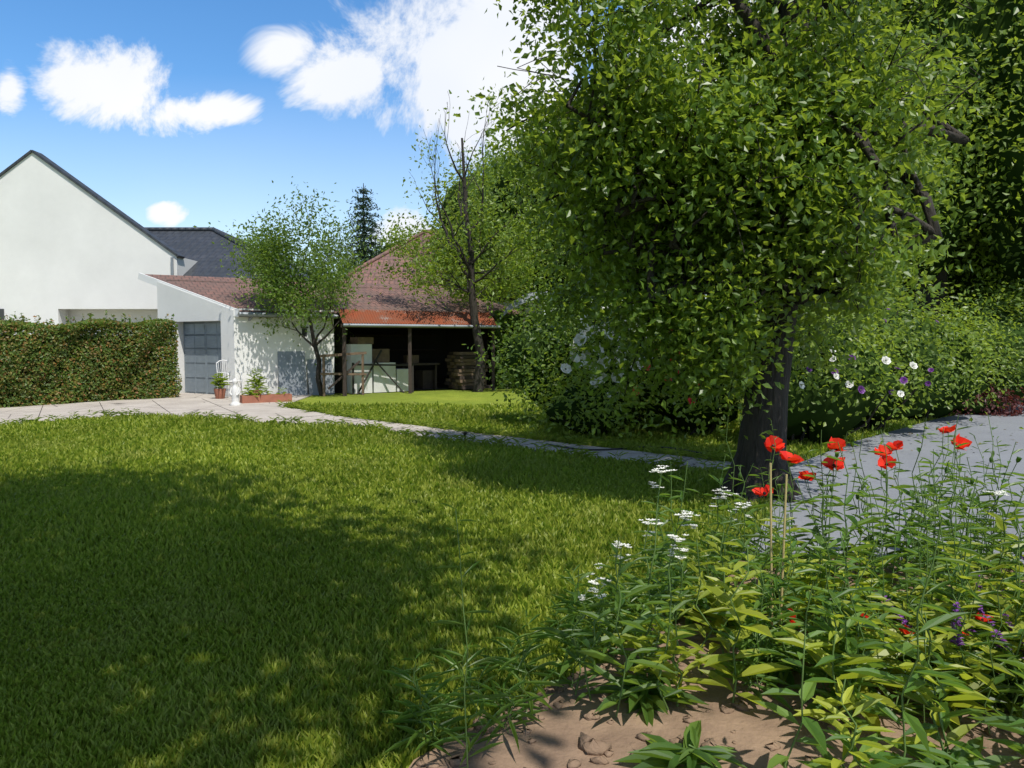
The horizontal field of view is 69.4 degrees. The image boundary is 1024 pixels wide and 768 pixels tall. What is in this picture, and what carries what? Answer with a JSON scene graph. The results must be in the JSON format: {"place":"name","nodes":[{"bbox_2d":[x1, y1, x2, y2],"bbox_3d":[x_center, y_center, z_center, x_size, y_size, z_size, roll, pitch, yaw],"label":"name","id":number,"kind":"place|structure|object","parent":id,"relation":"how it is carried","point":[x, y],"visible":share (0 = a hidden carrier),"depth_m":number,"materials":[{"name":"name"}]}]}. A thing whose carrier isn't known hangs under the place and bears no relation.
{"place":"outdoors","nodes":[
{"label":"outdoors","id":0,"kind":"place"},
{"bbox_2d":[70,310,158,356],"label":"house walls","id":1,"kind":"structure","parent":0,"point":[118,314],"depth_m":24.56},
{"bbox_2d":[0,150,197,334],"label":"house","id":2,"kind":"structure","parent":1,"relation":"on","point":[68,242],"depth_m":23.80,"materials":[{"name":"white paint"}]},
{"bbox_2d":[150,231,291,278],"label":"house roof","id":3,"kind":"structure","parent":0,"point":[203,250],"depth_m":26.25,"materials":[{"name":"grey tile"}]},
{"bbox_2d":[144,227,308,279],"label":"house roof ridge caps","id":4,"kind":"object","parent":3,"relation":"on","point":[220,233],"visible":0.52,"depth_m":28.23,"materials":[{"name":"grey tile"}]},
{"bbox_2d":[0,392,731,468],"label":"concrete path","id":5,"kind":"structure","parent":0,"point":[188,403],"depth_m":15.41,"materials":[{"name":"grey concrete"}]},
{"bbox_2d":[0,310,182,407],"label":"beech hedge","id":6,"kind":"object","parent":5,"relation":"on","point":[68,362],"visible":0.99,"depth_m":18.05,"materials":[{"name":"green plant"}]},
{"bbox_2d":[216,360,242,396],"bbox_3d":[-7.537,-0.139,19.715,0.544,1.011,0.481,2,4,31],"label":"chair","id":7,"kind":"object","parent":5,"relation":"on","point":[228,374],"visible":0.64,"depth_m":19.74,"materials":[{"name":"white paint"}]},
{"bbox_2d":[229,379,240,405],"bbox_3d":[-6.411,0.195,17.114,0.236,0.640,0.236,3,5,45],"label":"garden statue","id":8,"kind":"object","parent":5,"relation":"on","point":[234,391],"visible":0.95,"depth_m":17.06,"materials":[{"name":"stone"}]},
{"bbox_2d":[210,366,266,398],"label":"potted plants","id":9,"kind":"object","parent":5,"relation":"on","point":[219,392],"visible":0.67,"depth_m":19.01,"materials":[{"name":"green plant"}]},
{"bbox_2d":[240,381,291,402],"bbox_3d":[-6.027,0.191,18.067,1.206,0.538,0.498,-2,4,-30],"label":"terracotta planter","id":10,"kind":"object","parent":5,"relation":"on","point":[253,397],"visible":0.98,"depth_m":17.94,"materials":[{"name":"ceramic"}]},
{"bbox_2d":[157,280,518,396],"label":"garage walls","id":11,"kind":"structure","parent":5,"relation":"on","point":[243,351],"depth_m":20.82,"materials":[{"name":"white paint"}]},
{"bbox_2d":[183,321,221,393],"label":"garage door","id":12,"kind":"structure","parent":11,"relation":"in","point":[202,348],"depth_m":20.86,"materials":[{"name":"grey metal"}]},
{"bbox_2d":[171,257,337,389],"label":"gutters and pipes","id":13,"kind":"object","parent":11,"relation":"attached to","point":[250,315],"visible":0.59,"depth_m":19.91,"materials":[{"name":"grey metal"}]},
{"bbox_2d":[301,327,307,335],"bbox_3d":[-5.824,-1.468,20.680,0.200,0.270,0.200,-2,4,-30],"label":"wall lamp","id":14,"kind":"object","parent":11,"relation":"attached to","point":[304,333],"depth_m":20.62,"materials":[{"name":"black plastic"}]},
{"bbox_2d":[145,274,527,317],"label":"roof","id":15,"kind":"structure","parent":11,"relation":"on","point":[218,289],"depth_m":22.74,"materials":[{"name":"tile"}]},
{"bbox_2d":[138,273,517,320],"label":"roof fascia","id":16,"kind":"structure","parent":15,"relation":"attached to","point":[147,279],"depth_m":20.96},
{"bbox_2d":[345,414,1022,537],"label":"fallen leaves","id":17,"kind":"object","parent":5,"relation":"on","point":[719,460],"visible":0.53,"depth_m":9.82,"materials":[{"name":"brown plant"}]},
{"bbox_2d":[342,233,537,300],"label":"house roof","id":18,"kind":"structure","parent":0,"point":[382,260],"depth_m":33.46,"materials":[{"name":"tile"}]},
{"bbox_2d":[338,229,545,297],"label":"house ridge tiles","id":19,"kind":"object","parent":18,"relation":"on","point":[378,257],"visible":0.17,"depth_m":34.55,"materials":[{"name":"brown tile"}]},
{"bbox_2d":[0,0,909,310],"label":"sky","id":20,"kind":"structure","parent":0,"point":[175,113],"materials":[{"name":"blue"}]},
{"bbox_2d":[0,388,1023,767],"bbox_3d":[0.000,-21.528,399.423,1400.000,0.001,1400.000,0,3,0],"label":"lawn ground","id":21,"kind":"structure","parent":0,"point":[456,396],"depth_m":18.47,"materials":[{"name":"green plant"}]},
{"bbox_2d":[212,176,386,395],"bbox_3d":[-5.699,-2.432,20.079,4.372,5.678,5.541,-2,4,-28],"label":"plum tree","id":22,"kind":"object","parent":21,"relation":"on","point":[271,280],"visible":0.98,"depth_m":19.46,"materials":[{"name":"green plant"}]},
{"bbox_2d":[276,235,327,277],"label":"tree","id":23,"kind":"object","parent":21,"relation":"on","point":[301,259],"depth_m":47.16,"materials":[{"name":"green plant"}]},
{"bbox_2d":[277,351,366,395],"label":"yard sheets and rack","id":24,"kind":"object","parent":21,"relation":"on","point":[292,372],"visible":0.93,"depth_m":20.48,"materials":[{"name":"grey wood"}]},
{"bbox_2d":[338,183,388,273],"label":"spruce","id":25,"kind":"object","parent":21,"relation":"on","point":[364,229],"visible":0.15,"depth_m":45.31,"materials":[{"name":"green plant"}]},
{"bbox_2d":[0,399,734,471],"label":"path edge grass tufts","id":26,"kind":"object","parent":21,"relation":"on","point":[706,456],"visible":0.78,"depth_m":11.70,"materials":[{"name":"green plant"}]},
{"bbox_2d":[343,222,425,266],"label":"tree","id":27,"kind":"object","parent":21,"relation":"on","point":[389,246],"visible":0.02,"depth_m":58.65,"materials":[{"name":"green plant"}]},
{"bbox_2d":[337,311,499,395],"bbox_3d":[-2.667,-0.928,21.725,4.640,2.352,3.447,0,3,0],"label":"shed frame","id":28,"kind":"object","parent":21,"relation":"on","point":[408,326],"visible":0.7,"depth_m":21.19,"materials":[{"name":"grey wood"}]},
{"bbox_2d":[338,309,495,324],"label":"lower roof","id":29,"kind":"structure","parent":28,"relation":"on","point":[352,316],"depth_m":21.52,"materials":[{"name":"red tile"}]},
{"bbox_2d":[346,334,490,394],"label":"stored items","id":30,"kind":"object","parent":28,"relation":"in","point":[383,372],"visible":0.81,"depth_m":21.73,"materials":[{"name":"brown wood"}]},
{"bbox_2d":[402,78,523,391],"bbox_3d":[-1.482,-4.282,22.055,3.700,9.141,4.976,0,3,0],"label":"apricot tree","id":31,"kind":"object","parent":21,"relation":"on","point":[480,369],"visible":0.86,"depth_m":21.91,"materials":[{"name":"green plant"}]},
{"bbox_2d":[360,154,580,313],"bbox_3d":[-1.234,-4.457,22.164,7.048,4.800,6.694,0,3,0],"label":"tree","id":32,"kind":"object","parent":31,"relation":"attached to","point":[507,277],"visible":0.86,"depth_m":21.70,"materials":[{"name":"green plant"}]},
{"bbox_2d":[417,130,516,225],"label":"tree","id":33,"kind":"object","parent":21,"relation":"on","point":[425,216],"visible":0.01,"depth_m":42.87,"materials":[{"name":"green plant"}]},
{"bbox_2d":[387,148,551,308],"bbox_3d":[-0.531,-6.069,33.781,10.238,11.305,9.983,0,3,0],"label":"tree","id":34,"kind":"object","parent":21,"relation":"on","point":[450,192],"visible":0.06,"depth_m":32.32,"materials":[{"name":"green plant"}]},
{"bbox_2d":[492,301,543,322],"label":"house walls","id":35,"kind":"structure","parent":21,"relation":"on","point":[533,311],"depth_m":31.86,"materials":[{"name":"white paint"}]},
{"bbox_2d":[487,307,551,388],"bbox_3d":[1.722,-1.276,24.384,4.919,2.855,1.710,-1,3,-14],"label":"shrub row","id":36,"kind":"object","parent":21,"relation":"on","point":[499,333],"visible":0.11,"depth_m":23.40,"materials":[{"name":"green plant"}]},
{"bbox_2d":[421,74,623,313],"bbox_3d":[2.107,-6.143,29.694,11.369,11.872,10.611,0,3,0],"label":"tree","id":37,"kind":"object","parent":21,"relation":"on","point":[499,185],"visible":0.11,"depth_m":27.92,"materials":[{"name":"green plant"}]},
{"bbox_2d":[500,291,547,329],"bbox_3d":[0.374,-1.383,23.259,1.499,3.084,0.500,0,3,0],"label":"bent roofing strip on pole","id":38,"kind":"object","parent":21,"relation":"on","point":[521,301],"visible":0.38,"depth_m":23.19,"materials":[{"name":"grey metal"}]},
{"bbox_2d":[462,265,629,424],"bbox_3d":[1.083,-0.697,13.239,3.937,2.948,3.792,0,3,0],"label":"shrub","id":39,"kind":"object","parent":21,"relation":"on","point":[520,357],"visible":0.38,"depth_m":12.76,"materials":[{"name":"green plant"}]},
{"bbox_2d":[500,329,673,442],"bbox_3d":[1.197,0.000,11.502,2.811,1.722,2.664,0,3,0],"label":"path shrub","id":40,"kind":"object","parent":21,"relation":"on","point":[559,411],"visible":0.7,"depth_m":11.22,"materials":[{"name":"green plant"}]},
{"bbox_2d":[546,443,715,455],"bbox_3d":[1.590,0.884,10.117,2.401,0.021,0.580,1,3,19],"label":"edging","id":41,"kind":"object","parent":21,"relation":"on","point":[617,448],"visible":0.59,"depth_m":10.09,"materials":[{"name":"grey stone"}]},
{"bbox_2d":[512,288,750,434],"bbox_3d":[2.429,-0.567,12.137,4.863,2.840,3.911,0,3,0],"label":"rose bush","id":42,"kind":"object","parent":21,"relation":"on","point":[604,374],"depth_m":11.76,"materials":[{"name":"green plant"}]},
{"bbox_2d":[563,63,746,288],"bbox_3d":[6.352,-5.682,26.558,10.314,11.320,10.359,-3,4,-40],"label":"tree","id":43,"kind":"object","parent":21,"relation":"on","point":[715,261],"depth_m":25.38,"materials":[{"name":"green plant"}]},
{"bbox_2d":[409,557,1023,767],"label":"flower bed soil","id":44,"kind":"structure","parent":21,"relation":"on","point":[568,733],"depth_m":2.83,"materials":[{"name":"brown soil"}]},
{"bbox_2d":[378,512,773,766],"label":"bed edge weeds","id":45,"kind":"object","parent":44,"relation":"on","point":[405,716],"visible":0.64,"depth_m":2.98,"materials":[{"name":"green plant"}]},
{"bbox_2d":[429,414,1023,767],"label":"mixed herbs","id":46,"kind":"object","parent":44,"relation":"on","point":[659,752],"visible":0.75,"depth_m":3.08,"materials":[{"name":"green plant"}]},
{"bbox_2d":[769,463,787,652],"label":"bamboo canes","id":47,"kind":"object","parent":44,"relation":"in","point":[784,523],"visible":0.59,"depth_m":3.35,"materials":[{"name":"wood"}]},
{"bbox_2d":[558,465,1007,709],"bbox_3d":[2.087,0.794,3.618,3.785,0.962,1.627,0,3,0],"label":"white campion","id":48,"kind":"object","parent":44,"relation":"on","point":[664,626],"visible":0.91,"depth_m":3.12,"materials":[{"name":"plant"}]},
{"bbox_2d":[606,510,1023,767],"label":"leafy plants","id":49,"kind":"object","parent":44,"relation":"on","point":[726,602],"visible":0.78,"depth_m":3.00,"materials":[{"name":"green plant"}]},
{"bbox_2d":[723,425,1022,716],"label":"poppies","id":50,"kind":"object","parent":44,"relation":"on","point":[832,464],"visible":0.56,"depth_m":4.67,"materials":[{"name":"plant"}]},
{"bbox_2d":[865,556,1023,721],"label":"salvia","id":51,"kind":"object","parent":44,"relation":"on","point":[1018,710],"visible":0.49,"depth_m":2.92,"materials":[{"name":"plant"}]},
{"bbox_2d":[699,1,767,76],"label":"tree","id":52,"kind":"object","parent":21,"relation":"on","point":[734,28],"depth_m":22.72,"materials":[{"name":"green plant"}]},
{"bbox_2d":[449,0,1023,503],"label":"pear tree","id":53,"kind":"object","parent":21,"relation":"on","point":[783,160],"visible":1,"depth_m":6.21,"materials":[{"name":"green plant"}]},
{"bbox_2d":[683,279,967,452],"bbox_3d":[4.324,-0.313,10.647,3.708,2.503,3.002,0,3,0],"label":"shrub","id":54,"kind":"object","parent":21,"relation":"on","point":[875,375],"visible":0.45,"depth_m":10.06,"materials":[{"name":"green plant"}]},
{"bbox_2d":[561,322,917,403],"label":"flowers","id":55,"kind":"object","parent":54,"relation":"attached to","point":[578,337],"visible":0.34,"depth_m":10.99,"materials":[{"name":"white plant"}]},
{"bbox_2d":[740,186,988,310],"bbox_3d":[9.985,-4.774,21.729,9.667,10.059,9.298,-2,4,-36],"label":"tree","id":56,"kind":"object","parent":21,"relation":"on","point":[958,263],"depth_m":18.72,"materials":[{"name":"green plant"}]},
{"bbox_2d":[797,278,942,319],"bbox_3d":[6.469,-1.120,15.291,5.060,3.648,4.063,0,3,0],"label":"shrub","id":57,"kind":"object","parent":21,"relation":"on","point":[884,301],"depth_m":15.02,"materials":[{"name":"green plant"}]},
{"bbox_2d":[740,0,1023,320],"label":"tall tree","id":58,"kind":"object","parent":21,"relation":"on","point":[996,20],"visible":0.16,"depth_m":16.06,"materials":[{"name":"green plant"}]},
{"bbox_2d":[804,262,999,435],"bbox_3d":[5.971,-0.686,12.146,3.346,3.057,3.650,3,4,40],"label":"shrub","id":59,"kind":"object","parent":21,"relation":"on","point":[931,354],"visible":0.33,"depth_m":11.59,"materials":[{"name":"green plant"}]},
{"bbox_2d":[864,208,1023,318],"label":"tree","id":60,"kind":"object","parent":21,"relation":"on","point":[967,282],"visible":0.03,"depth_m":19.26,"materials":[{"name":"green plant"}]},
{"bbox_2d":[873,0,1023,402],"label":"tall tree","id":61,"kind":"object","parent":21,"relation":"on","point":[1010,196],"visible":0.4,"depth_m":15.75,"materials":[{"name":"green plant"}]},
{"bbox_2d":[880,265,1023,428],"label":"shrub","id":62,"kind":"object","parent":21,"relation":"on","point":[978,385],"visible":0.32,"depth_m":13.29,"materials":[{"name":"green plant"}]},
{"bbox_2d":[922,265,1023,408],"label":"shrub","id":63,"kind":"object","parent":21,"relation":"on","point":[1012,361],"visible":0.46,"depth_m":15.28,"materials":[{"name":"green plant"}]},
{"bbox_2d":[948,269,1023,319],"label":"shrub","id":64,"kind":"object","parent":21,"relation":"on","point":[1006,288],"visible":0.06,"depth_m":18.75,"materials":[{"name":"green plant"}]},
{"bbox_2d":[949,380,1023,416],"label":"red heuchera","id":65,"kind":"object","parent":21,"relation":"on","point":[993,408],"visible":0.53,"depth_m":14.73,"materials":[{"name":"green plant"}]},
{"bbox_2d":[741,403,1023,566],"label":"paved path","id":66,"kind":"structure","parent":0,"point":[908,456],"depth_m":8.43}
]}

